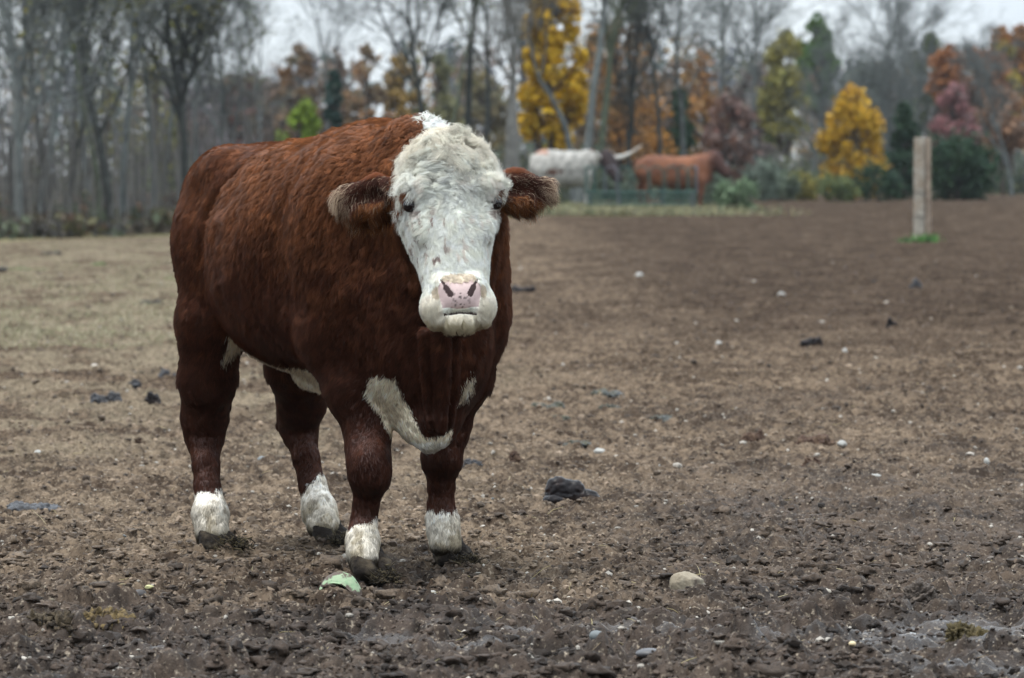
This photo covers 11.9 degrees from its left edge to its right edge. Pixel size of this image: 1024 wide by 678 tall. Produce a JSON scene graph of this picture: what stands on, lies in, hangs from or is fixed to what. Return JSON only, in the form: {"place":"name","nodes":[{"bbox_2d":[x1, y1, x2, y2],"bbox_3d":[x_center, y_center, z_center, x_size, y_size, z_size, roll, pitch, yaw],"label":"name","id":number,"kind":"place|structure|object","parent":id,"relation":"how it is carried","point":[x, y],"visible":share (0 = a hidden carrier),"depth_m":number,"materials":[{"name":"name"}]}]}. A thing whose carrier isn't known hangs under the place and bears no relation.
{"place":"outdoors","nodes":[
{"label":"outdoors","id":0,"kind":"place"},
{"bbox_2d":[6,500,60,511],"bbox_3d":[-1.748,0.620,17.973,0.213,0.054,0.169,0,2,0],"label":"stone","id":1,"kind":"object","parent":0,"point":[17,505],"visible":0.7,"depth_m":17.94,"materials":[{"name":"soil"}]},
{"bbox_2d":[0,240,177,349],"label":"dry grass","id":2,"kind":"structure","parent":0,"point":[30,323],"depth_m":43.84,"materials":[{"name":"beige plant"}]},
{"bbox_2d":[90,391,121,403],"bbox_3d":[-2.176,0.332,26.311,0.182,0.109,0.076,0,2,0],"label":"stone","id":3,"kind":"object","parent":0,"point":[96,398],"visible":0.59,"depth_m":26.29,"materials":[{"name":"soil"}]},
{"bbox_2d":[3,276,1017,662],"bbox_3d":[-0.190,0.053,34.751,9.893,0.147,45.631,0,2,0],"label":"straw","id":4,"kind":"object","parent":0,"point":[547,566],"visible":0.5,"depth_m":14.94,"materials":[{"name":"beige plant"}]},
{"bbox_2d":[0,177,1023,677],"bbox_3d":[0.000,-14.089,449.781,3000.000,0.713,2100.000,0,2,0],"label":"ground","id":5,"kind":"structure","parent":0,"point":[984,237],"depth_m":21.45,"materials":[{"name":"brown soil"}]},
{"bbox_2d":[26,608,74,634],"bbox_3d":[-1.234,0.760,13.141,0.160,0.089,0.144,0,2,0],"label":"hay clump","id":6,"kind":"object","parent":5,"relation":"on","point":[57,619],"visible":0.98,"depth_m":13.11,"materials":[{"name":"beige plant"}]},
{"bbox_2d":[0,0,118,162],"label":"bare tree","id":7,"kind":"object","parent":5,"relation":"on","point":[39,132],"visible":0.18,"depth_m":121.92,"materials":[{"name":"grey plant"}]},
{"bbox_2d":[0,0,127,194],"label":"bare tree","id":8,"kind":"object","parent":5,"relation":"on","point":[17,29],"visible":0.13,"depth_m":112.06,"materials":[{"name":"grey plant"}]},
{"bbox_2d":[53,114,96,191],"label":"sapling","id":9,"kind":"object","parent":5,"relation":"on","point":[66,145],"visible":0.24,"depth_m":131.68,"materials":[{"name":"grey plant"}]},
{"bbox_2d":[22,0,144,212],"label":"bare tree","id":10,"kind":"object","parent":5,"relation":"on","point":[54,112],"visible":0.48,"depth_m":96.21,"materials":[{"name":"grey plant"}]},
{"bbox_2d":[1,1,169,207],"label":"bare tree","id":11,"kind":"object","parent":5,"relation":"on","point":[147,95],"visible":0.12,"depth_m":107.77,"materials":[{"name":"grey plant"}]},
{"bbox_2d":[4,0,172,227],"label":"bare tree","id":12,"kind":"object","parent":5,"relation":"on","point":[98,129],"visible":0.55,"depth_m":95.80,"materials":[{"name":"grey plant"}]},
{"bbox_2d":[12,0,164,193],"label":"bare tree","id":13,"kind":"object","parent":5,"relation":"on","point":[80,116],"visible":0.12,"depth_m":125.98,"materials":[{"name":"grey plant"}]},
{"bbox_2d":[1,0,176,219],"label":"bare tree","id":14,"kind":"object","parent":5,"relation":"on","point":[96,171],"visible":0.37,"depth_m":97.66,"materials":[{"name":"grey plant"}]},
{"bbox_2d":[0,0,204,237],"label":"bare tree","id":15,"kind":"object","parent":5,"relation":"on","point":[13,52],"visible":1,"depth_m":92.18,"materials":[{"name":"grey plant"}]},
{"bbox_2d":[82,606,135,630],"bbox_3d":[-1.069,0.756,13.149,0.196,0.083,0.127,2,3,44],"label":"hay clump","id":16,"kind":"object","parent":5,"relation":"on","point":[92,614],"visible":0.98,"depth_m":13.13,"materials":[{"name":"yellow plant"}]},
{"bbox_2d":[76,48,143,200],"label":"sapling","id":17,"kind":"object","parent":5,"relation":"on","point":[113,111],"visible":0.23,"depth_m":127.83,"materials":[{"name":"grey plant"}]},
{"bbox_2d":[0,0,232,201],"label":"bare tree","id":18,"kind":"object","parent":5,"relation":"on","point":[101,50],"visible":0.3,"depth_m":102.85,"materials":[{"name":"grey plant"}]},
{"bbox_2d":[47,0,201,160],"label":"bare tree","id":19,"kind":"object","parent":5,"relation":"on","point":[193,104],"visible":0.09,"depth_m":118.11,"materials":[{"name":"grey plant"}]},
{"bbox_2d":[119,43,178,193],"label":"sapling","id":20,"kind":"object","parent":5,"relation":"on","point":[160,104],"visible":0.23,"depth_m":130.74,"materials":[{"name":"grey plant"}]},
{"bbox_2d":[116,1,240,190],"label":"bare tree","id":21,"kind":"object","parent":5,"relation":"on","point":[171,121],"visible":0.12,"depth_m":129.79,"materials":[{"name":"grey plant"}]},
{"bbox_2d":[96,0,279,188],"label":"bare tree","id":22,"kind":"object","parent":5,"relation":"on","point":[179,106],"visible":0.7,"depth_m":101.89,"materials":[{"name":"grey plant"}]},
{"bbox_2d":[109,0,269,219],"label":"bare tree","id":23,"kind":"object","parent":5,"relation":"on","point":[122,192],"visible":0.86,"depth_m":99.34,"materials":[{"name":"grey plant"}]},
{"bbox_2d":[178,81,247,161],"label":"tree","id":24,"kind":"object","parent":5,"relation":"on","point":[191,109],"visible":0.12,"depth_m":235.19,"materials":[{"name":"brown plant"}]},
{"bbox_2d":[212,530,255,553],"bbox_3d":[-0.892,0.647,15.731,0.144,0.072,0.128,0,2,0],"label":"trampled hay","id":25,"kind":"object","parent":5,"relation":"on","point":[236,542],"visible":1,"depth_m":15.71,"materials":[{"name":"brown plant"}]},
{"bbox_2d":[172,0,312,142],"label":"bare tree","id":26,"kind":"object","parent":5,"relation":"on","point":[256,97],"visible":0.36,"depth_m":235.19,"materials":[{"name":"grey plant"}]},
{"bbox_2d":[217,71,269,143],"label":"tree","id":27,"kind":"object","parent":5,"relation":"on","point":[248,84],"visible":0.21,"depth_m":235.37,"materials":[{"name":"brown plant"}]},
{"bbox_2d":[140,0,350,145],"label":"bare tree","id":28,"kind":"object","parent":5,"relation":"on","point":[222,99],"visible":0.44,"depth_m":139.60,"materials":[{"name":"grey plant"}]},
{"bbox_2d":[262,78,295,141],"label":"tree","id":29,"kind":"object","parent":5,"relation":"on","point":[273,90],"visible":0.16,"depth_m":245.10,"materials":[{"name":"brown plant"}]},
{"bbox_2d":[272,40,320,139],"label":"tree","id":30,"kind":"object","parent":5,"relation":"on","point":[304,57],"visible":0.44,"depth_m":240.37,"materials":[{"name":"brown plant"}]},
{"bbox_2d":[286,96,322,137],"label":"green bush","id":31,"kind":"object","parent":5,"relation":"on","point":[304,114],"visible":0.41,"depth_m":127.67,"materials":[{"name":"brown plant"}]},
{"bbox_2d":[315,55,351,133],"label":"tree","id":32,"kind":"object","parent":5,"relation":"on","point":[343,72],"visible":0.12,"depth_m":245.76,"materials":[{"name":"brown plant"}]},
{"bbox_2d":[279,0,388,130],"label":"bare tree","id":33,"kind":"object","parent":5,"relation":"on","point":[328,42],"visible":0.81,"depth_m":240.16,"materials":[{"name":"grey plant"}]},
{"bbox_2d":[322,68,345,127],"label":"cedar tree","id":34,"kind":"object","parent":5,"relation":"on","point":[331,113],"visible":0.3,"depth_m":149.69,"materials":[{"name":"green plant"}]},
{"bbox_2d":[319,571,361,595],"bbox_3d":[-0.498,0.718,14.438,0.128,0.070,0.083,10,10,14],"label":"squash rind","id":35,"kind":"object","parent":5,"relation":"on","point":[348,581],"visible":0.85,"depth_m":14.41,"materials":[{"name":"green food"}]},
{"bbox_2d":[169,110,561,580],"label":"bull","id":36,"kind":"object","parent":5,"relation":"on","point":[355,277],"visible":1,"depth_m":14.85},
{"bbox_2d":[340,41,395,124],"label":"tree","id":37,"kind":"object","parent":5,"relation":"on","point":[355,102],"visible":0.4,"depth_m":235.45,"materials":[{"name":"brown plant"}]},
{"bbox_2d":[364,561,406,583],"bbox_3d":[-0.383,0.707,14.753,0.138,0.085,0.114,1,2,28],"label":"trampled hay","id":38,"kind":"object","parent":5,"relation":"on","point":[385,576],"visible":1,"depth_m":14.73,"materials":[{"name":"brown plant"}]},
{"bbox_2d":[381,54,423,117],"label":"tree","id":39,"kind":"object","parent":5,"relation":"on","point":[400,97],"visible":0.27,"depth_m":240.35,"materials":[{"name":"yellow plant"}]},
{"bbox_2d":[310,0,547,112],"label":"bare tree","id":40,"kind":"object","parent":5,"relation":"on","point":[417,83],"visible":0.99,"depth_m":117.77,"materials":[{"name":"grey plant"}]},
{"bbox_2d":[410,51,463,126],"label":"tree","id":41,"kind":"object","parent":5,"relation":"on","point":[443,70],"visible":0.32,"depth_m":240.50,"materials":[{"name":"green plant"}]},
{"bbox_2d":[387,0,498,142],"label":"bare tree","id":42,"kind":"object","parent":5,"relation":"on","point":[487,110],"visible":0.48,"depth_m":129.70,"materials":[{"name":"grey plant"}]},
{"bbox_2d":[446,547,488,564],"bbox_3d":[-0.138,0.675,15.231,0.134,0.082,0.122,0,2,0],"label":"trampled hay","id":43,"kind":"object","parent":5,"relation":"on","point":[474,559],"visible":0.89,"depth_m":15.21,"materials":[{"name":"brown plant"}]},
{"bbox_2d":[448,0,490,124],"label":"bare tree","id":44,"kind":"object","parent":5,"relation":"on","point":[470,31],"visible":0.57,"depth_m":123.92,"materials":[{"name":"grey plant"}]},
{"bbox_2d":[464,0,477,132],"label":"bare tree","id":45,"kind":"object","parent":5,"relation":"on","point":[468,103],"visible":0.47,"depth_m":125.41,"materials":[{"name":"grey plant"}]},
{"bbox_2d":[455,69,507,161],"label":"tree","id":46,"kind":"object","parent":5,"relation":"on","point":[498,109],"visible":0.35,"depth_m":245.20,"materials":[{"name":"plant"}]},
{"bbox_2d":[445,0,547,169],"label":"bare tree","id":47,"kind":"object","parent":5,"relation":"on","point":[512,20],"visible":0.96,"depth_m":119.78,"materials":[{"name":"grey plant"}]},
{"bbox_2d":[0,49,1023,239],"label":"undergrowth","id":48,"kind":"object","parent":5,"relation":"on","point":[60,215],"visible":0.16,"depth_m":99.83,"materials":[{"name":"grey plant"}]},
{"bbox_2d":[0,2,1023,190],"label":"wood","id":49,"kind":"object","parent":5,"relation":"on","point":[455,60],"visible":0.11,"depth_m":261.12,"materials":[{"name":"grey plant"}]},
{"bbox_2d":[502,0,556,167],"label":"bare tree","id":50,"kind":"object","parent":5,"relation":"on","point":[517,158],"visible":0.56,"depth_m":122.89,"materials":[{"name":"grey plant"}]},
{"bbox_2d":[503,0,584,202],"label":"bare tree","id":51,"kind":"object","parent":5,"relation":"on","point":[572,191],"visible":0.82,"depth_m":121.82,"materials":[{"name":"grey plant"}]},
{"bbox_2d":[482,0,609,153],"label":"bare tree","id":52,"kind":"object","parent":5,"relation":"on","point":[524,81],"visible":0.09,"depth_m":139.75,"materials":[{"name":"grey plant"}]},
{"bbox_2d":[517,0,588,150],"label":"yellow tree","id":53,"kind":"object","parent":5,"relation":"on","point":[565,83],"visible":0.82,"depth_m":131.53,"materials":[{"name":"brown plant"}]},
{"bbox_2d":[543,476,599,503],"bbox_3d":[0.210,0.569,18.296,0.222,0.118,0.128,-1,2,-21],"label":"dung heap","id":54,"kind":"object","parent":5,"relation":"on","point":[558,488],"visible":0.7,"depth_m":18.27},
{"bbox_2d":[529,144,641,205],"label":"longhorn cow","id":55,"kind":"object","parent":5,"relation":"on","point":[565,169],"visible":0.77,"depth_m":112.66},
{"bbox_2d":[574,0,606,203],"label":"bare tree","id":56,"kind":"object","parent":5,"relation":"on","point":[587,145],"visible":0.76,"depth_m":118.98,"materials":[{"name":"grey plant"}]},
{"bbox_2d":[572,31,618,151],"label":"tree","id":57,"kind":"object","parent":5,"relation":"on","point":[580,130],"visible":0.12,"depth_m":240.54,"materials":[{"name":"brown plant"}]},
{"bbox_2d":[556,0,681,202],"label":"bare tree","id":58,"kind":"object","parent":5,"relation":"on","point":[611,41],"visible":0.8,"depth_m":123.80,"materials":[{"name":"grey plant"}]},
{"bbox_2d":[596,168,659,202],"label":"wild bush","id":59,"kind":"object","parent":5,"relation":"on","point":[611,186],"visible":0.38,"depth_m":123.65,"materials":[{"name":"green plant"}]},
{"bbox_2d":[581,11,675,202],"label":"orange tree","id":60,"kind":"object","parent":5,"relation":"on","point":[615,120],"visible":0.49,"depth_m":141.52,"materials":[{"name":"brown plant"}]},
{"bbox_2d":[585,165,697,208],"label":"hay feeder","id":61,"kind":"object","parent":5,"relation":"on","point":[620,193],"visible":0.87,"depth_m":109.26,"materials":[{"name":"green paint"}]},
{"bbox_2d":[611,92,678,200],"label":"orange tree","id":62,"kind":"object","parent":5,"relation":"on","point":[654,145],"visible":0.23,"depth_m":149.39,"materials":[{"name":"brown plant"}]},
{"bbox_2d":[578,0,721,190],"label":"bare tree","id":63,"kind":"object","parent":5,"relation":"on","point":[630,109],"visible":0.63,"depth_m":137.20,"materials":[{"name":"grey plant"}]},
{"bbox_2d":[607,0,711,201],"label":"bare tree","id":64,"kind":"object","parent":5,"relation":"on","point":[648,34],"visible":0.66,"depth_m":134.36,"materials":[{"name":"grey plant"}]},
{"bbox_2d":[508,200,812,216],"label":"grass","id":65,"kind":"structure","parent":5,"relation":"on","point":[571,208],"depth_m":104.57,"materials":[{"name":"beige plant"}]},
{"bbox_2d":[588,0,754,201],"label":"bare tree","id":66,"kind":"object","parent":5,"relation":"on","point":[676,42],"visible":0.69,"depth_m":144.24,"materials":[{"name":"grey plant"}]},
{"bbox_2d":[643,55,703,154],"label":"tree","id":67,"kind":"object","parent":5,"relation":"on","point":[667,91],"visible":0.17,"depth_m":235.25,"materials":[{"name":"brown plant"}]},
{"bbox_2d":[663,88,697,196],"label":"cedar tree","id":68,"kind":"object","parent":5,"relation":"on","point":[690,140],"visible":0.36,"depth_m":159.65,"materials":[{"name":"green plant"}]},
{"bbox_2d":[633,150,729,206],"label":"brown steer","id":69,"kind":"object","parent":5,"relation":"on","point":[708,164],"visible":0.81,"depth_m":113.21},
{"bbox_2d":[669,571,703,589],"bbox_3d":[0.508,0.710,14.375,0.083,0.061,0.092,2,3,41],"label":"stone","id":70,"kind":"object","parent":5,"relation":"on","point":[681,580],"visible":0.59,"depth_m":14.35,"materials":[{"name":"beige stone"}]},
{"bbox_2d":[668,43,731,154],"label":"orange tree","id":71,"kind":"object","parent":5,"relation":"on","point":[708,103],"visible":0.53,"depth_m":164.56,"materials":[{"name":"brown plant"}]},
{"bbox_2d":[684,172,733,205],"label":"wild bush","id":72,"kind":"object","parent":5,"relation":"on","point":[707,198],"visible":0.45,"depth_m":127.57,"materials":[{"name":"green plant"}]},
{"bbox_2d":[652,0,806,149],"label":"bare tree","id":73,"kind":"object","parent":5,"relation":"on","point":[722,38],"visible":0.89,"depth_m":153.90,"materials":[{"name":"grey plant"}]},
{"bbox_2d":[698,87,763,186],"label":"red shrub","id":74,"kind":"object","parent":5,"relation":"on","point":[736,112],"visible":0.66,"depth_m":149.60,"materials":[{"name":"brown plant"}]},
{"bbox_2d":[712,177,760,210],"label":"wild bush","id":75,"kind":"object","parent":5,"relation":"on","point":[740,191],"visible":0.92,"depth_m":111.73,"materials":[{"name":"green plant"}]},
{"bbox_2d":[638,0,841,168],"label":"bare tree","id":76,"kind":"object","parent":5,"relation":"on","point":[754,69],"visible":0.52,"depth_m":189.48,"materials":[{"name":"grey plant"}]},
{"bbox_2d":[727,62,793,166],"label":"tree","id":77,"kind":"object","parent":5,"relation":"on","point":[765,147],"visible":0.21,"depth_m":235.46,"materials":[{"name":"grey plant"}]},
{"bbox_2d":[741,158,784,200],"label":"wild bush","id":78,"kind":"object","parent":5,"relation":"on","point":[769,171],"visible":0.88,"depth_m":147.77,"materials":[{"name":"green plant"}]},
{"bbox_2d":[759,166,803,200],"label":"wild bush","id":79,"kind":"object","parent":5,"relation":"on","point":[789,187],"visible":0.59,"depth_m":149.81,"materials":[{"name":"green plant"}]},
{"bbox_2d":[755,27,812,172],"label":"yellow green tree","id":80,"kind":"object","parent":5,"relation":"on","point":[767,101],"visible":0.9,"depth_m":217.25,"materials":[{"name":"brown plant"}]},
{"bbox_2d":[783,168,820,200],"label":"wild bush","id":81,"kind":"object","parent":5,"relation":"on","point":[808,191],"visible":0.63,"depth_m":151.81,"materials":[{"name":"green plant"}]},
{"bbox_2d":[795,433,835,445],"bbox_3d":[1.363,0.468,22.094,0.192,0.088,0.165,0,2,0],"label":"clod","id":82,"kind":"object","parent":5,"relation":"on","point":[823,439],"visible":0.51,"depth_m":22.04,"materials":[{"name":"brown soil"}]},
{"bbox_2d":[794,11,842,168],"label":"pine tree","id":83,"kind":"object","parent":5,"relation":"on","point":[804,49],"visible":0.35,"depth_m":224.33,"materials":[{"name":"green plant"}]},
{"bbox_2d":[770,1,882,177],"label":"bare tree","id":84,"kind":"object","parent":5,"relation":"on","point":[826,97],"visible":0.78,"depth_m":194.99,"materials":[{"name":"grey plant"}]},
{"bbox_2d":[816,169,860,201],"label":"wild bush","id":85,"kind":"object","parent":5,"relation":"on","point":[843,189],"visible":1,"depth_m":145.63,"materials":[{"name":"green plant"}]},
{"bbox_2d":[813,82,891,200],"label":"yellow maple","id":86,"kind":"object","parent":5,"relation":"on","point":[855,116],"visible":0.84,"depth_m":149.69,"materials":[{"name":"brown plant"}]},
{"bbox_2d":[834,61,893,164],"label":"tree","id":87,"kind":"object","parent":5,"relation":"on","point":[863,78],"visible":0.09,"depth_m":240.19,"materials":[{"name":"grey plant"}]},
{"bbox_2d":[851,160,905,200],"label":"wild bush","id":88,"kind":"object","parent":5,"relation":"on","point":[872,174],"visible":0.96,"depth_m":147.80,"materials":[{"name":"green plant"}]},
{"bbox_2d":[782,0,989,157],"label":"bare tree","id":89,"kind":"object","parent":5,"relation":"on","point":[897,18],"visible":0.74,"depth_m":205.02,"materials":[{"name":"grey plant"}]},
{"bbox_2d":[837,20,942,169],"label":"bare tree","id":90,"kind":"object","parent":5,"relation":"on","point":[891,72],"visible":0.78,"depth_m":189.94,"materials":[{"name":"grey plant"}]},
{"bbox_2d":[881,99,921,199],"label":"cedar tree","id":91,"kind":"object","parent":5,"relation":"on","point":[905,133],"visible":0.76,"depth_m":154.67,"materials":[{"name":"green plant"}]},
{"bbox_2d":[816,0,988,170],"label":"bare tree","id":92,"kind":"object","parent":5,"relation":"on","point":[945,6],"visible":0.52,"depth_m":211.87,"materials":[{"name":"grey plant"}]},
{"bbox_2d":[850,0,962,139],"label":"bare tree","id":93,"kind":"object","parent":5,"relation":"on","point":[921,60],"visible":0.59,"depth_m":204.49,"materials":[{"name":"grey plant"}]},
{"bbox_2d":[912,137,930,237],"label":"wooden post","id":94,"kind":"object","parent":5,"relation":"on","point":[922,180],"visible":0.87,"depth_m":78.66,"materials":[{"name":"brown wood"}]},
{"bbox_2d":[902,578,943,606],"bbox_3d":[1.162,0.732,13.942,0.131,0.114,0.124,0,2,0],"label":"mud clod","id":95,"kind":"object","parent":5,"relation":"on","point":[920,590],"visible":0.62,"depth_m":13.91,"materials":[{"name":"soil"}]},
{"bbox_2d":[912,31,942,146],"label":"green tree","id":96,"kind":"object","parent":5,"relation":"on","point":[927,42],"visible":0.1,"depth_m":234.58,"materials":[{"name":"brown plant"}]},
{"bbox_2d":[926,81,984,190],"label":"pink tree","id":97,"kind":"object","parent":5,"relation":"on","point":[952,102],"visible":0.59,"depth_m":189.46,"materials":[{"name":"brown plant"}]},
{"bbox_2d":[909,124,1006,199],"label":"cedar bush","id":98,"kind":"object","parent":5,"relation":"on","point":[968,160],"visible":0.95,"depth_m":151.54,"materials":[{"name":"green plant"}]},
{"bbox_2d":[945,620,988,641],"bbox_3d":[1.199,0.777,12.848,0.133,0.087,0.106,2,3,40],"label":"hay clump","id":99,"kind":"object","parent":5,"relation":"on","point":[957,630],"visible":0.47,"depth_m":12.84,"materials":[{"name":"beige plant"}]},
{"bbox_2d":[924,42,1012,128],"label":"oak tree","id":100,"kind":"object","parent":5,"relation":"on","point":[946,76],"visible":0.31,"depth_m":198.96,"materials":[{"name":"brown plant"}]},
{"bbox_2d":[944,1,1023,195],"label":"bare tree","id":101,"kind":"object","parent":5,"relation":"on","point":[977,66],"visible":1,"depth_m":184.73,"materials":[{"name":"grey plant"}]},
{"bbox_2d":[973,88,1023,194],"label":"tan tree","id":102,"kind":"object","parent":5,"relation":"on","point":[1011,133],"visible":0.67,"depth_m":191.47,"materials":[{"name":"brown plant"}]},
{"bbox_2d":[988,23,1023,189],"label":"oak tree","id":103,"kind":"object","parent":5,"relation":"on","point":[1009,36],"visible":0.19,"depth_m":203.16,"materials":[{"name":"brown plant"}]},
{"bbox_2d":[990,38,1023,188],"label":"yellow green tree","id":104,"kind":"object","parent":5,"relation":"on","point":[1009,51],"visible":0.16,"depth_m":202.52,"materials":[{"name":"brown plant"}]},
{"bbox_2d":[0,0,1023,175],"label":"sky","id":105,"kind":"structure","parent":0,"point":[1016,7],"materials":[{"name":"white"}]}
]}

